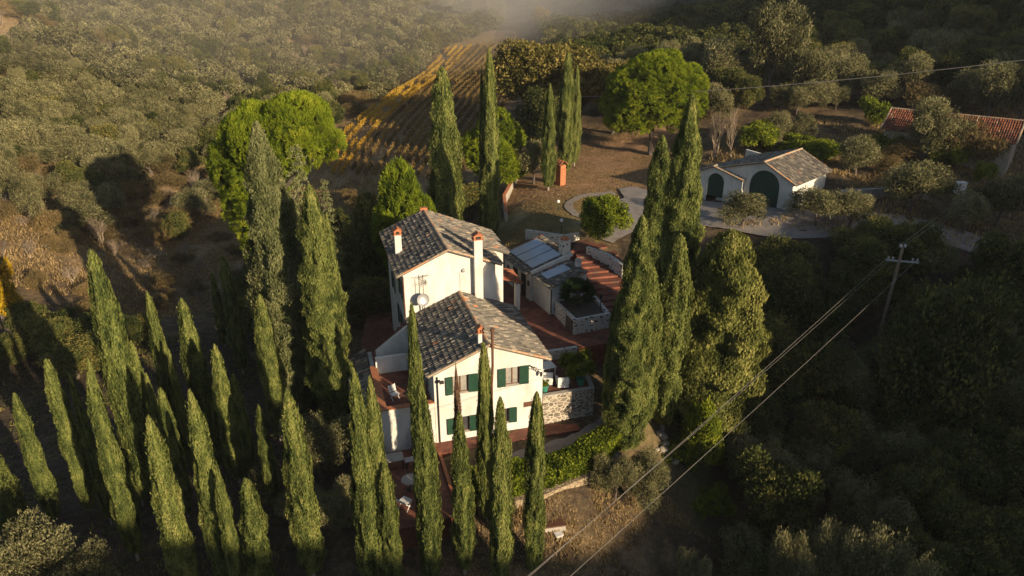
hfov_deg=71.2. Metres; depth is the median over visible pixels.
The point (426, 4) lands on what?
autumn tree
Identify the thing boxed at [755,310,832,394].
broadleaf tree
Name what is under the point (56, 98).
autumn tree
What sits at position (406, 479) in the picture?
round table
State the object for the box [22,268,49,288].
scrub bush
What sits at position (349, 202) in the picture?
scrub bush
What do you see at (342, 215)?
evergreen shrub
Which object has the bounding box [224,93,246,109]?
autumn tree
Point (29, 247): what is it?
scrub bush
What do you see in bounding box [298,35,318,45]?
russet bush
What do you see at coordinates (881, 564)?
olive tree
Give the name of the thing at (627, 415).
cypress
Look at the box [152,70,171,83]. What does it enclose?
autumn tree
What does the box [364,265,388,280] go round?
evergreen shrub
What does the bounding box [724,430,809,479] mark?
olive tree
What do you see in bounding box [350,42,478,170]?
vine row
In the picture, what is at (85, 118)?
olive tree
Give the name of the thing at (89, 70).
autumn tree
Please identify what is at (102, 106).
autumn tree
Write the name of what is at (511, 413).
window
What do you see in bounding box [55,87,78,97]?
olive tree
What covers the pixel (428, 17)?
autumn tree
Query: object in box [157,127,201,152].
olive tree
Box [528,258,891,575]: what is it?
power line
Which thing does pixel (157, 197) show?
russet bush
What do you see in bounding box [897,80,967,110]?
russet tree
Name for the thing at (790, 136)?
hedge
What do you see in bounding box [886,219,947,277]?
broadleaf tree
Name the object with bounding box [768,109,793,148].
olive tree
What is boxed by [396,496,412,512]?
garden chair
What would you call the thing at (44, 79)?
olive tree
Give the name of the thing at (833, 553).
olive tree
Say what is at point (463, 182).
evergreen shrub
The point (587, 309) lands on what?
planter soil
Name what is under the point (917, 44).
olive tree
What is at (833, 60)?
olive tree
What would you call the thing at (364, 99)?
russet bush
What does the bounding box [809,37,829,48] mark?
broadleaf tree
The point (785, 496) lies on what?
broadleaf tree
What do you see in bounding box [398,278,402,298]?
window
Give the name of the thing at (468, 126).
vine row
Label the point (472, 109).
vine row
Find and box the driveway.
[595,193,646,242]
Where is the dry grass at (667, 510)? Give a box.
[440,481,728,575]
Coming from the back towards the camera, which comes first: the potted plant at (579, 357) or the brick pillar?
the brick pillar
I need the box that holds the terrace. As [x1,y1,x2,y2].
[542,359,588,393]
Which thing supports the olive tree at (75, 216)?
on the ground at (656, 550)
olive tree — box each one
[0,53,28,74]
[0,75,9,84]
[0,77,30,104]
[0,90,15,115]
[0,96,34,118]
[0,98,36,124]
[0,117,18,126]
[0,117,54,148]
[0,136,15,153]
[0,143,18,175]
[0,156,15,211]
[0,506,77,575]
[5,65,29,82]
[7,169,45,225]
[10,111,50,136]
[11,38,35,55]
[15,52,52,69]
[17,145,56,172]
[20,79,43,91]
[20,79,64,101]
[24,44,61,69]
[26,100,54,117]
[28,171,62,203]
[31,126,44,147]
[34,59,79,89]
[34,78,58,87]
[35,99,62,117]
[35,203,119,234]
[36,140,78,163]
[40,107,61,120]
[41,115,80,135]
[43,125,85,146]
[48,101,80,118]
[49,188,110,213]
[53,532,131,575]
[54,53,82,66]
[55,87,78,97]
[55,133,104,162]
[56,60,72,83]
[58,87,99,117]
[59,179,95,204]
[65,115,92,126]
[69,57,82,78]
[69,78,110,92]
[70,144,109,166]
[71,134,117,147]
[75,75,103,93]
[75,100,105,116]
[77,71,90,80]
[80,152,126,180]
[81,116,108,135]
[82,85,125,108]
[96,113,132,131]
[96,139,141,182]
[96,180,125,222]
[101,108,126,123]
[102,85,122,91]
[107,107,127,117]
[108,92,140,109]
[115,129,148,152]
[116,123,139,150]
[117,84,145,103]
[122,166,150,182]
[123,149,177,174]
[125,109,150,123]
[128,119,149,140]
[130,98,166,115]
[131,120,167,146]
[134,89,169,104]
[138,74,175,95]
[139,100,172,116]
[140,139,177,171]
[145,105,164,117]
[150,88,181,104]
[153,111,189,136]
[155,99,172,107]
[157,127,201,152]
[165,109,188,128]
[167,101,191,117]
[169,186,216,222]
[170,90,194,105]
[182,89,208,108]
[185,101,210,122]
[187,117,202,130]
[189,89,227,114]
[192,176,229,199]
[195,115,221,131]
[198,113,220,125]
[200,107,218,115]
[201,144,220,155]
[221,107,236,119]
[247,455,283,504]
[257,95,271,101]
[273,482,327,521]
[274,410,351,483]
[316,473,353,540]
[320,91,339,112]
[514,138,542,183]
[590,451,638,499]
[593,54,614,61]
[615,51,629,59]
[623,45,648,59]
[625,50,646,60]
[625,443,670,514]
[655,42,671,49]
[658,39,680,49]
[675,546,713,575]
[680,36,701,48]
[681,45,703,67]
[686,40,704,56]
[700,33,744,73]
[702,80,734,117]
[714,189,769,225]
[717,519,812,575]
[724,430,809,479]
[738,53,771,85]
[741,41,751,57]
[743,0,814,97]
[765,527,822,575]
[767,82,798,111]
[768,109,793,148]
[771,435,839,502]
[781,184,854,225]
[782,86,814,115]
[789,47,837,106]
[789,112,819,135]
[798,78,839,106]
[799,513,870,575]
[803,324,850,348]
[810,434,874,490]
[813,277,886,319]
[815,44,850,60]
[824,57,844,78]
[824,464,917,538]
[826,340,881,411]
[829,188,876,227]
[831,51,869,102]
[831,84,854,109]
[835,43,862,57]
[837,133,883,176]
[846,407,928,481]
[849,37,874,66]
[854,485,934,532]
[857,67,903,100]
[858,518,942,575]
[869,52,896,64]
[875,158,963,212]
[880,50,934,103]
[886,9,925,34]
[889,424,953,470]
[897,27,934,56]
[907,95,977,164]
[908,35,938,68]
[917,234,963,282]
[921,28,966,73]
[926,26,950,44]
[946,188,993,233]
[947,67,996,107]
[965,58,1023,115]
[966,170,1023,231]
[984,50,1023,69]
[997,314,1023,350]
[1001,71,1023,118]
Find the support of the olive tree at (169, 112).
on the ground at (656, 550)
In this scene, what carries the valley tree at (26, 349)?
on the ground at (656, 550)
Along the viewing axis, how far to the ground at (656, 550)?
63.96 m
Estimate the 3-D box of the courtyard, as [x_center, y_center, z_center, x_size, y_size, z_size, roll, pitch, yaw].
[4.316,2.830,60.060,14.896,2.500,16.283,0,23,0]
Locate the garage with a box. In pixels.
[698,148,832,210]
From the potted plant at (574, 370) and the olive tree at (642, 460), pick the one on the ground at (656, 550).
the olive tree at (642, 460)
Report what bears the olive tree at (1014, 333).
on the ground at (656, 550)
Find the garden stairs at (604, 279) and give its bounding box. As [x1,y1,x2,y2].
[576,251,623,325]
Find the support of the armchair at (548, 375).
on the terrace
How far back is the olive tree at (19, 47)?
134.83 m
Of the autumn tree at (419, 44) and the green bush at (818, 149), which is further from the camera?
the autumn tree at (419, 44)
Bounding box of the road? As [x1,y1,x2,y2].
[619,186,990,253]
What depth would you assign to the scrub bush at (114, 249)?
88.04 m
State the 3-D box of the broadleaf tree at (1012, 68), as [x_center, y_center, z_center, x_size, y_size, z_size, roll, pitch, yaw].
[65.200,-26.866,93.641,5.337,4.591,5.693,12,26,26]
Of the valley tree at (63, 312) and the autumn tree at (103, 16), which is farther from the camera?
the autumn tree at (103, 16)
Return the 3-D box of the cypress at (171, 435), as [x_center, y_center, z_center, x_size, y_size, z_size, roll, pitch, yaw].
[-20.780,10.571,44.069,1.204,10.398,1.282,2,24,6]
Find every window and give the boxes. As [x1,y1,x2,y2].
[391,271,395,292]
[397,303,400,325]
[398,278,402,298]
[445,373,477,395]
[447,415,476,434]
[498,365,528,387]
[505,407,516,423]
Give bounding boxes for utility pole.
[871,244,918,362]
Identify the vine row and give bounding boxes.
[316,47,449,171]
[325,45,456,166]
[331,45,463,173]
[338,43,471,174]
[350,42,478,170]
[354,41,485,175]
[363,40,492,176]
[370,41,499,175]
[380,41,507,174]
[396,40,513,159]
[403,42,520,163]
[410,39,527,168]
[416,39,535,176]
[425,38,540,177]
[458,43,542,136]
[458,92,508,171]
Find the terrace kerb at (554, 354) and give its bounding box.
[543,346,577,360]
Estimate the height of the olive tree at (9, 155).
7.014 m
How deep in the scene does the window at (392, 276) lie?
57.20 m
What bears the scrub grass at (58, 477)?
on the ground at (656, 550)
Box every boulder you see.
[656,431,663,436]
[659,445,667,453]
[660,432,667,439]
[662,440,669,446]
[672,458,678,464]
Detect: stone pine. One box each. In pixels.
[204,89,346,258]
[597,48,710,155]
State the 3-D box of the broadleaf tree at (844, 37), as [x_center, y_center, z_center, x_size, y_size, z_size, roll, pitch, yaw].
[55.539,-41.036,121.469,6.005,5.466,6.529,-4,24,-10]
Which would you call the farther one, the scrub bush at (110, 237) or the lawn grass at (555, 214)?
the scrub bush at (110, 237)
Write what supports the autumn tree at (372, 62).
on the ground at (656, 550)
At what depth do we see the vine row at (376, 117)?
134.00 m
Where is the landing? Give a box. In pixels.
[570,240,606,261]
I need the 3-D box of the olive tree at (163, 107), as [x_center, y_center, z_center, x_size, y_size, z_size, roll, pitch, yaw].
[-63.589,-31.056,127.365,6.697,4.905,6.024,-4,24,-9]
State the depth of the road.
69.68 m
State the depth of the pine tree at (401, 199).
65.09 m
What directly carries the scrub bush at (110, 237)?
on the ground at (656, 550)
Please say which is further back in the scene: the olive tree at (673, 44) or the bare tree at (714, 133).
the olive tree at (673, 44)
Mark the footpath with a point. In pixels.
(554, 445)
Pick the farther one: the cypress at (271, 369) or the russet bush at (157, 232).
the russet bush at (157, 232)
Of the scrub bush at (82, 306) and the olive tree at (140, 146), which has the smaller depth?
the scrub bush at (82, 306)
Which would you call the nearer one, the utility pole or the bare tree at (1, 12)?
the utility pole
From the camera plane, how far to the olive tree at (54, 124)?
113.01 m
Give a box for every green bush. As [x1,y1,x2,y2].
[680,395,724,471]
[737,118,781,149]
[776,139,799,150]
[793,138,844,159]
[856,95,892,125]
[865,133,907,150]
[927,139,974,164]
[973,160,999,181]
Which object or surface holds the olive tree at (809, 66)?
on the ground at (656, 550)
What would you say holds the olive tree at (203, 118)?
on the ground at (656, 550)
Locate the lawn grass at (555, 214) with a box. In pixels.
[497,194,592,246]
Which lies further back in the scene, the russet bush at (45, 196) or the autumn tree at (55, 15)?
the autumn tree at (55, 15)
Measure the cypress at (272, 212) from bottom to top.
23.155 m
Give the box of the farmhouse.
[347,207,551,452]
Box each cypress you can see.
[0,457,30,534]
[12,393,60,518]
[42,358,97,510]
[68,373,111,524]
[85,372,142,560]
[86,248,154,502]
[86,357,119,446]
[100,345,143,505]
[130,340,148,416]
[143,415,199,575]
[144,373,165,447]
[145,291,172,409]
[157,386,192,516]
[162,341,186,455]
[168,349,192,465]
[176,298,204,420]
[185,389,228,575]
[192,324,211,388]
[196,352,223,468]
[210,273,227,345]
[210,344,244,482]
[215,473,248,575]
[219,256,247,374]
[231,373,256,478]
[236,478,276,575]
[242,120,313,413]
[253,294,285,440]
[255,405,280,510]
[280,390,327,575]
[285,144,345,301]
[295,183,352,422]
[318,179,356,319]
[325,212,349,357]
[347,367,382,575]
[365,374,387,575]
[377,462,404,575]
[406,301,425,500]
[411,380,444,575]
[427,66,467,220]
[449,411,476,573]
[451,361,462,486]
[474,342,494,521]
[478,47,500,233]
[478,66,484,226]
[487,396,516,575]
[521,390,546,570]
[540,83,558,190]
[556,51,575,171]
[572,64,581,165]
[601,214,658,451]
[601,290,621,424]
[642,134,670,268]
[642,265,665,431]
[652,234,694,432]
[653,92,705,303]
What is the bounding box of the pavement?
[435,423,579,455]
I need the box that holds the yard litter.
[500,132,674,207]
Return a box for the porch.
[503,267,523,309]
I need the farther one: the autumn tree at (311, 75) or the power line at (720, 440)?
the autumn tree at (311, 75)
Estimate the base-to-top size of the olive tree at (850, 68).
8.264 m
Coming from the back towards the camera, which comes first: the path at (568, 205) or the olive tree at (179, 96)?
the olive tree at (179, 96)
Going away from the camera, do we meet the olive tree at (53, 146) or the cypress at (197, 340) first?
the cypress at (197, 340)
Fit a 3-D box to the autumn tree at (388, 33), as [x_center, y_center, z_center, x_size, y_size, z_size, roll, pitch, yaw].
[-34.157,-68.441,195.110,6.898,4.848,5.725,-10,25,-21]
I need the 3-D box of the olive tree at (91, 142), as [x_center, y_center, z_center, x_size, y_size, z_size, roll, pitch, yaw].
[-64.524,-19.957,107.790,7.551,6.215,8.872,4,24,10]
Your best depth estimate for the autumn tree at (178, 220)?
98.11 m
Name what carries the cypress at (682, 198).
on the ground at (656, 550)
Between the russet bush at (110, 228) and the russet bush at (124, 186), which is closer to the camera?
the russet bush at (110, 228)
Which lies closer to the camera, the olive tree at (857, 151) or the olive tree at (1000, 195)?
the olive tree at (1000, 195)
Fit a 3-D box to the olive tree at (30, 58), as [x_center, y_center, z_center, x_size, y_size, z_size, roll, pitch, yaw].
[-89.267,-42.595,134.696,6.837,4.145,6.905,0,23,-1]
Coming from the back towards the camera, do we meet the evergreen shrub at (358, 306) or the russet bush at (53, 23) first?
the russet bush at (53, 23)
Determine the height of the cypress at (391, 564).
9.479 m
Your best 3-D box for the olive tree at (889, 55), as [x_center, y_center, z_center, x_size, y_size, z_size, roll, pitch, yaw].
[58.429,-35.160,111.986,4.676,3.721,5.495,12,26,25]
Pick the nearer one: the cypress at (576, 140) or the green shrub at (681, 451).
the green shrub at (681, 451)
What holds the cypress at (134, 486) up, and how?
on the ground at (656, 550)
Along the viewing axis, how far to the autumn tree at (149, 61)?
146.29 m
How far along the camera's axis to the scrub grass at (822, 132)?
79.40 m
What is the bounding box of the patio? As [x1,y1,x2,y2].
[385,449,418,549]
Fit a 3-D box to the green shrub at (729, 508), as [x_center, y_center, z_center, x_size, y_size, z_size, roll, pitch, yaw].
[14.200,14.596,48.643,3.042,1.608,2.685,-18,29,-36]
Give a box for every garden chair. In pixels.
[388,383,399,401]
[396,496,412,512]
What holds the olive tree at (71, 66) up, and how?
on the ground at (656, 550)
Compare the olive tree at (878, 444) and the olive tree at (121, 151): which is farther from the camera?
the olive tree at (121, 151)
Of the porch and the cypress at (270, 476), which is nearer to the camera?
the cypress at (270, 476)
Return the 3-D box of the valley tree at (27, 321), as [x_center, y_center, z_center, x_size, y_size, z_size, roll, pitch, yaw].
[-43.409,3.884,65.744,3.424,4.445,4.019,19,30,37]
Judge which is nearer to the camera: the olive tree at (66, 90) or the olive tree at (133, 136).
the olive tree at (133, 136)
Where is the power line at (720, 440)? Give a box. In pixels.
[571,267,908,575]
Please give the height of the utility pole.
11.021 m
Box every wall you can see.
[477,451,621,516]
[503,179,516,221]
[525,229,579,243]
[542,363,594,423]
[554,295,610,334]
[586,246,624,277]
[745,149,758,156]
[840,188,929,199]
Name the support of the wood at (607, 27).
on the ground at (656, 550)
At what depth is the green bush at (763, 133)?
86.43 m
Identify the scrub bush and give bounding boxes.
[11,204,25,215]
[11,215,31,227]
[21,237,37,257]
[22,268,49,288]
[36,232,59,245]
[36,237,76,254]
[56,227,85,241]
[56,267,80,282]
[70,279,89,298]
[72,298,90,313]
[90,233,119,244]
[106,238,124,257]
[136,292,170,308]
[138,253,152,269]
[139,236,154,247]
[143,244,161,259]
[145,272,180,285]
[148,234,169,241]
[150,288,178,299]
[169,251,196,263]
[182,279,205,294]
[206,231,234,240]
[223,244,242,256]
[231,268,240,277]
[341,188,357,201]
[345,194,371,207]
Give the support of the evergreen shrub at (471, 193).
on the ground at (656, 550)
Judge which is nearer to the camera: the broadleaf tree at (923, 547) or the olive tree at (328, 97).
the broadleaf tree at (923, 547)
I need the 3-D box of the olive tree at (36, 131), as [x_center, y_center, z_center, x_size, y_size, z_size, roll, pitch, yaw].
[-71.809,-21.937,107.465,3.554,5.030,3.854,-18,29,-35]
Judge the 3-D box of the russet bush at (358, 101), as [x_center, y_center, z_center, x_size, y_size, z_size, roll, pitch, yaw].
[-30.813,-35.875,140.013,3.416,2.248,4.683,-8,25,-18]
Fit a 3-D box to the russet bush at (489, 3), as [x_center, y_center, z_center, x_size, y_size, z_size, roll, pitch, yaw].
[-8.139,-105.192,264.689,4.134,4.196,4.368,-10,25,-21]
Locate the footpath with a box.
[474,415,652,462]
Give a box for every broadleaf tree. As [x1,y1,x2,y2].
[672,229,773,447]
[700,32,733,64]
[709,66,745,99]
[732,40,746,57]
[732,443,826,549]
[733,73,764,107]
[736,385,789,451]
[739,551,812,575]
[742,38,780,57]
[752,241,816,292]
[753,233,827,281]
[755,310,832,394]
[758,356,805,416]
[760,288,792,321]
[769,272,856,344]
[774,530,842,572]
[786,398,861,464]
[787,53,828,87]
[791,41,823,62]
[801,336,866,409]
[802,25,822,42]
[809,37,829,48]
[823,40,859,53]
[826,29,857,48]
[826,234,899,294]
[827,212,897,254]
[833,20,869,43]
[840,502,935,575]
[862,217,946,272]
[863,63,904,89]
[870,28,912,57]
[870,441,963,535]
[872,268,1023,439]
[885,277,944,349]
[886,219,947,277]
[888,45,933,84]
[891,527,967,575]
[892,25,911,45]
[902,556,951,575]
[930,48,977,87]
[946,1,982,29]
[952,43,991,69]
[957,265,1023,315]
[967,228,1023,290]
[987,285,1023,343]
[994,65,1023,76]
[1002,60,1023,69]
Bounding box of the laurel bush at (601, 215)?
[578,193,633,240]
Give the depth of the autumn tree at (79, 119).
114.32 m
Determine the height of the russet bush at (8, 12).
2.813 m
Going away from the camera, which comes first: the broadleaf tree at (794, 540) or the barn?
the broadleaf tree at (794, 540)
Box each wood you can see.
[7,0,508,104]
[523,0,1022,59]
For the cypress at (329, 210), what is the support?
on the ground at (656, 550)
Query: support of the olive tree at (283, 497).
on the ground at (656, 550)
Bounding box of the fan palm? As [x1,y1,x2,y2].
[558,276,598,307]
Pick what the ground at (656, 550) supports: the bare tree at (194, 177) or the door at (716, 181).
the bare tree at (194, 177)
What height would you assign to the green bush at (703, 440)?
6.224 m
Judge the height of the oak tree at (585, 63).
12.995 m
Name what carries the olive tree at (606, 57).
on the ground at (656, 550)
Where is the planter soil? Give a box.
[559,295,603,332]
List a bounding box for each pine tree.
[369,155,437,274]
[458,107,529,184]
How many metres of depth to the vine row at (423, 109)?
127.33 m
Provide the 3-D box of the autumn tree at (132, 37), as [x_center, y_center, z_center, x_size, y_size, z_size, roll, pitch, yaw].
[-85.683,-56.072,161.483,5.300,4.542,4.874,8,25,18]
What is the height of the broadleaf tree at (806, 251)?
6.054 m
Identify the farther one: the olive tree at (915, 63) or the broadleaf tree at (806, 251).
the olive tree at (915, 63)
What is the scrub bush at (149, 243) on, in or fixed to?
on the ground at (656, 550)
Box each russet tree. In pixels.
[532,5,549,27]
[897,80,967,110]
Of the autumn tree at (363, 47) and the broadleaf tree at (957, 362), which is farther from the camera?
the autumn tree at (363, 47)
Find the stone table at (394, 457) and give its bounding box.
[386,451,403,468]
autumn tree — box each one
[0,34,12,56]
[0,138,22,156]
[6,0,40,16]
[24,69,43,81]
[36,95,67,109]
[40,0,64,25]
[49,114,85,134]
[53,160,96,186]
[74,65,109,81]
[82,171,120,192]
[89,122,123,140]
[90,9,113,21]
[91,103,115,117]
[101,25,128,44]
[126,30,139,45]
[130,54,161,74]
[142,0,162,7]
[145,111,161,122]
[145,118,162,145]
[148,6,166,18]
[151,25,175,34]
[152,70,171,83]
[153,52,166,69]
[157,210,192,237]
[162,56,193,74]
[164,28,178,36]
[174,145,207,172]
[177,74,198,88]
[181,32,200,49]
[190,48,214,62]
[190,127,212,150]
[194,127,220,150]
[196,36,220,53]
[203,1,224,19]
[204,82,220,91]
[219,16,238,36]
[219,78,238,87]
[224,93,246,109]
[231,97,247,108]
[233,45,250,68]
[235,41,254,51]
[249,60,268,70]
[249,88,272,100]
[250,1,264,16]
[250,55,271,63]
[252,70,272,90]
[270,84,297,95]
[277,2,292,13]
[285,68,307,84]
[305,71,321,79]
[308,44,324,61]
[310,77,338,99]
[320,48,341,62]
[325,98,345,124]
[330,71,346,84]
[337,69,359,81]
[343,0,358,6]
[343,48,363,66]
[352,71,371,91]
[358,22,375,35]
[360,0,377,7]
[360,43,373,55]
[367,57,379,68]
[372,58,391,70]
[375,28,397,41]
[377,43,390,58]
[389,53,405,65]
[398,54,414,74]
[415,40,427,49]
[416,0,430,9]
[421,14,439,24]
[426,12,443,21]
[463,22,477,36]
[470,9,483,19]
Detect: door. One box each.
[513,266,517,287]
[521,272,525,296]
[707,173,723,197]
[749,170,778,207]
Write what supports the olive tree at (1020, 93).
on the ground at (656, 550)
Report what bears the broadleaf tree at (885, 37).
on the ground at (656, 550)
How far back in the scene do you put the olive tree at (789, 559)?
38.73 m
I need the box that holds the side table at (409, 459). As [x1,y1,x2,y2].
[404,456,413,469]
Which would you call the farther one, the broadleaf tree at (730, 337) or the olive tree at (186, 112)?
the olive tree at (186, 112)
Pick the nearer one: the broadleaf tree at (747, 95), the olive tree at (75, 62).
the broadleaf tree at (747, 95)
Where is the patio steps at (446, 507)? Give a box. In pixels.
[437,456,452,539]
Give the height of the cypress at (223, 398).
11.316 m
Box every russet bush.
[0,0,16,14]
[0,3,20,17]
[0,198,16,221]
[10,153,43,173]
[18,13,50,25]
[28,209,66,232]
[35,175,64,197]
[41,21,59,26]
[42,161,57,175]
[78,212,125,236]
[79,206,124,233]
[91,31,105,41]
[107,176,131,199]
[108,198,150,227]
[117,202,153,226]
[121,176,158,202]
[129,186,169,206]
[131,217,172,242]
[150,153,178,173]
[152,169,191,189]
[162,206,204,230]
[183,168,208,178]
[208,198,230,213]
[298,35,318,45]
[337,93,357,105]
[341,101,371,114]
[348,90,370,102]
[348,100,363,105]
[356,91,375,100]
[485,0,494,6]
[699,105,721,118]
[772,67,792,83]
[871,150,904,173]
[878,138,926,161]
[917,73,943,88]
[937,115,1011,164]
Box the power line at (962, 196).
[902,145,1019,243]
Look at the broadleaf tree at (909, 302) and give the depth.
55.10 m
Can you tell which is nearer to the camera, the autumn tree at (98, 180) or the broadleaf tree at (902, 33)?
the autumn tree at (98, 180)
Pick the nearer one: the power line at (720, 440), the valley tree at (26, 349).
the power line at (720, 440)
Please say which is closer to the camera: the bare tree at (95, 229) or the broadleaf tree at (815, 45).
the bare tree at (95, 229)
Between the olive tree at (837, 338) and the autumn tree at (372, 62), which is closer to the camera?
the olive tree at (837, 338)
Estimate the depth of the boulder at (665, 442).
50.67 m
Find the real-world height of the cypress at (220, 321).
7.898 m
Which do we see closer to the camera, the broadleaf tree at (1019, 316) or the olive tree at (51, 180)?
the broadleaf tree at (1019, 316)
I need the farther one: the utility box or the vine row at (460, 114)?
the vine row at (460, 114)
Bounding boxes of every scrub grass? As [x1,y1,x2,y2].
[0,167,388,316]
[0,322,307,575]
[708,100,1023,246]
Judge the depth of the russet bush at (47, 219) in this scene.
86.08 m
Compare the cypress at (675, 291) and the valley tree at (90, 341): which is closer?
the cypress at (675, 291)
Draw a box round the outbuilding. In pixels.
[503,235,588,315]
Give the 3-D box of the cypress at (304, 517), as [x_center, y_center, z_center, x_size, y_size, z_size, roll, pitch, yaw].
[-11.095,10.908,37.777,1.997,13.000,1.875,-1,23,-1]
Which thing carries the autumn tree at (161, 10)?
on the ground at (656, 550)
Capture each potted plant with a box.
[542,379,548,392]
[557,347,592,368]
[564,358,597,385]
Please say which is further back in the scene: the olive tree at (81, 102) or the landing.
the olive tree at (81, 102)
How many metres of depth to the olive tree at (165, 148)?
113.65 m
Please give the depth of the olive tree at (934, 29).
119.14 m
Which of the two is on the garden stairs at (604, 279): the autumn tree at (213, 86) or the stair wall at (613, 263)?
the stair wall at (613, 263)
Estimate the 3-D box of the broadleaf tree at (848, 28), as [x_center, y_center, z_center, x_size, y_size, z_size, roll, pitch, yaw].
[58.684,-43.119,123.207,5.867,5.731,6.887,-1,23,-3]
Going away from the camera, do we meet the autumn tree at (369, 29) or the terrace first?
the terrace
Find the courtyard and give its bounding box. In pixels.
[503,280,610,366]
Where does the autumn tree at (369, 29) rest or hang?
on the ground at (656, 550)
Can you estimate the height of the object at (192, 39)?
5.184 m
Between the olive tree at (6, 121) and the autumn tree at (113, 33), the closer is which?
the olive tree at (6, 121)
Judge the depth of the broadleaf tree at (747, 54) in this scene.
115.37 m
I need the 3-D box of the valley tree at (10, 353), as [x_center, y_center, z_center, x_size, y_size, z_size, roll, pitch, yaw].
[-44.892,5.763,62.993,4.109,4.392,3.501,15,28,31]
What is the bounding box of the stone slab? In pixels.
[544,517,566,531]
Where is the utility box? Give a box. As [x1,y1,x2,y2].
[954,181,967,194]
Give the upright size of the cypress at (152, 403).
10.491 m
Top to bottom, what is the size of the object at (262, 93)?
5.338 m
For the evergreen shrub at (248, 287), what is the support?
on the ground at (656, 550)
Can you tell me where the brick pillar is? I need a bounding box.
[556,159,567,185]
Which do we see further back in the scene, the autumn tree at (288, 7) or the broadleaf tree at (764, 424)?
the autumn tree at (288, 7)
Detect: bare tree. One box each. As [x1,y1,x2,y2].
[0,10,4,25]
[85,215,106,245]
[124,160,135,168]
[136,206,160,227]
[160,185,174,203]
[184,167,203,191]
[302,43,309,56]
[706,110,725,158]
[725,106,738,160]
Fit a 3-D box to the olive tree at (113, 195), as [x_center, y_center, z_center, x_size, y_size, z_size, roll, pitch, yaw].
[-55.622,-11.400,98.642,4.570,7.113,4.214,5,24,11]
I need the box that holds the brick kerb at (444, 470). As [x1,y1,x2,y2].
[438,452,452,518]
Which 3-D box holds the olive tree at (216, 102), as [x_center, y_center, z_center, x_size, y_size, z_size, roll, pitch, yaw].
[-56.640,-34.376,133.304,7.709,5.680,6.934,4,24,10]
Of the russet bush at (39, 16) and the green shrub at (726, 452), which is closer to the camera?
the green shrub at (726, 452)
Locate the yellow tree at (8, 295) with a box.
[0,235,24,333]
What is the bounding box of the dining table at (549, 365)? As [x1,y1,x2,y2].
[543,361,555,375]
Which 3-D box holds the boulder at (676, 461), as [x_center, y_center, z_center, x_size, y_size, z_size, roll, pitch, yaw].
[11.391,12.129,50.228,0.679,0.442,0.674,0,23,0]
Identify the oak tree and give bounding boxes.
[492,36,582,103]
[512,84,560,141]
[544,45,613,128]
[585,58,636,133]
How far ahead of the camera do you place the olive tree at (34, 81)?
124.31 m
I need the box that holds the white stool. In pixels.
[553,530,563,540]
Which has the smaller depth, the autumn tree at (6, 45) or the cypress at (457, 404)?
the cypress at (457, 404)
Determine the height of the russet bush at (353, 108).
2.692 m
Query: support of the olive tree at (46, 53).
on the ground at (656, 550)
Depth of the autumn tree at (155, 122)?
119.08 m
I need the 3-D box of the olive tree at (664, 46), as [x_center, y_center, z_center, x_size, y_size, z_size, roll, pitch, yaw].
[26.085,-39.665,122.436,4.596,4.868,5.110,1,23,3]
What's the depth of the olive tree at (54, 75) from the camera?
129.77 m
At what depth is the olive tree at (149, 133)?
116.41 m
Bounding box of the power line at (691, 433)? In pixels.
[530,257,887,575]
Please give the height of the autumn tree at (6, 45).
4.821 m
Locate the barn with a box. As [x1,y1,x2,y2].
[881,107,1023,177]
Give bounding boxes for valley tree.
[0,332,25,373]
[4,299,51,330]
[11,310,57,339]
[18,314,74,354]
[27,315,76,355]
[36,307,76,320]
[36,332,99,378]
[50,329,102,373]
[65,311,93,337]
[123,314,148,345]
[131,309,163,343]
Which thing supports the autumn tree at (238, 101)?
on the ground at (656, 550)
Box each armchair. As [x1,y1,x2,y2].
[542,372,552,384]
[555,375,569,387]
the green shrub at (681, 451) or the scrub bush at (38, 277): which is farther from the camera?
the scrub bush at (38, 277)
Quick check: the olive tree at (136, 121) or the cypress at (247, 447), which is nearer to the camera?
the cypress at (247, 447)
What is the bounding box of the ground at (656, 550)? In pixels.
[0,0,1023,575]
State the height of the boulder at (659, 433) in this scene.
0.404 m
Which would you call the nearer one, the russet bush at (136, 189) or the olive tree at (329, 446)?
the olive tree at (329, 446)
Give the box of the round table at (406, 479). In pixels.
[401,474,413,491]
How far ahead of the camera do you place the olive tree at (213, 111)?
131.27 m
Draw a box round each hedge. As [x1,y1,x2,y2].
[469,424,623,504]
[754,130,836,160]
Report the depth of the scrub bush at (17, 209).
87.70 m
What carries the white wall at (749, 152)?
on the ground at (656, 550)
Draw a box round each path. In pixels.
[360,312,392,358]
[564,191,615,216]
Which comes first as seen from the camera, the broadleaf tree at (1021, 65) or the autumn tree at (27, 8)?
the broadleaf tree at (1021, 65)
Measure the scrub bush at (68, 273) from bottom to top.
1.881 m
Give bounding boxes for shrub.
[234,269,250,297]
[238,284,252,298]
[239,260,250,274]
[239,296,250,306]
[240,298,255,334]
[322,208,351,225]
[330,219,345,234]
[334,187,385,279]
[339,270,355,281]
[341,277,352,291]
[345,282,381,324]
[351,274,390,311]
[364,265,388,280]
[426,180,467,193]
[460,181,479,214]
[661,430,692,463]
[690,485,723,519]
[702,481,737,518]
[720,443,733,457]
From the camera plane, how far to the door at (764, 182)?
73.16 m

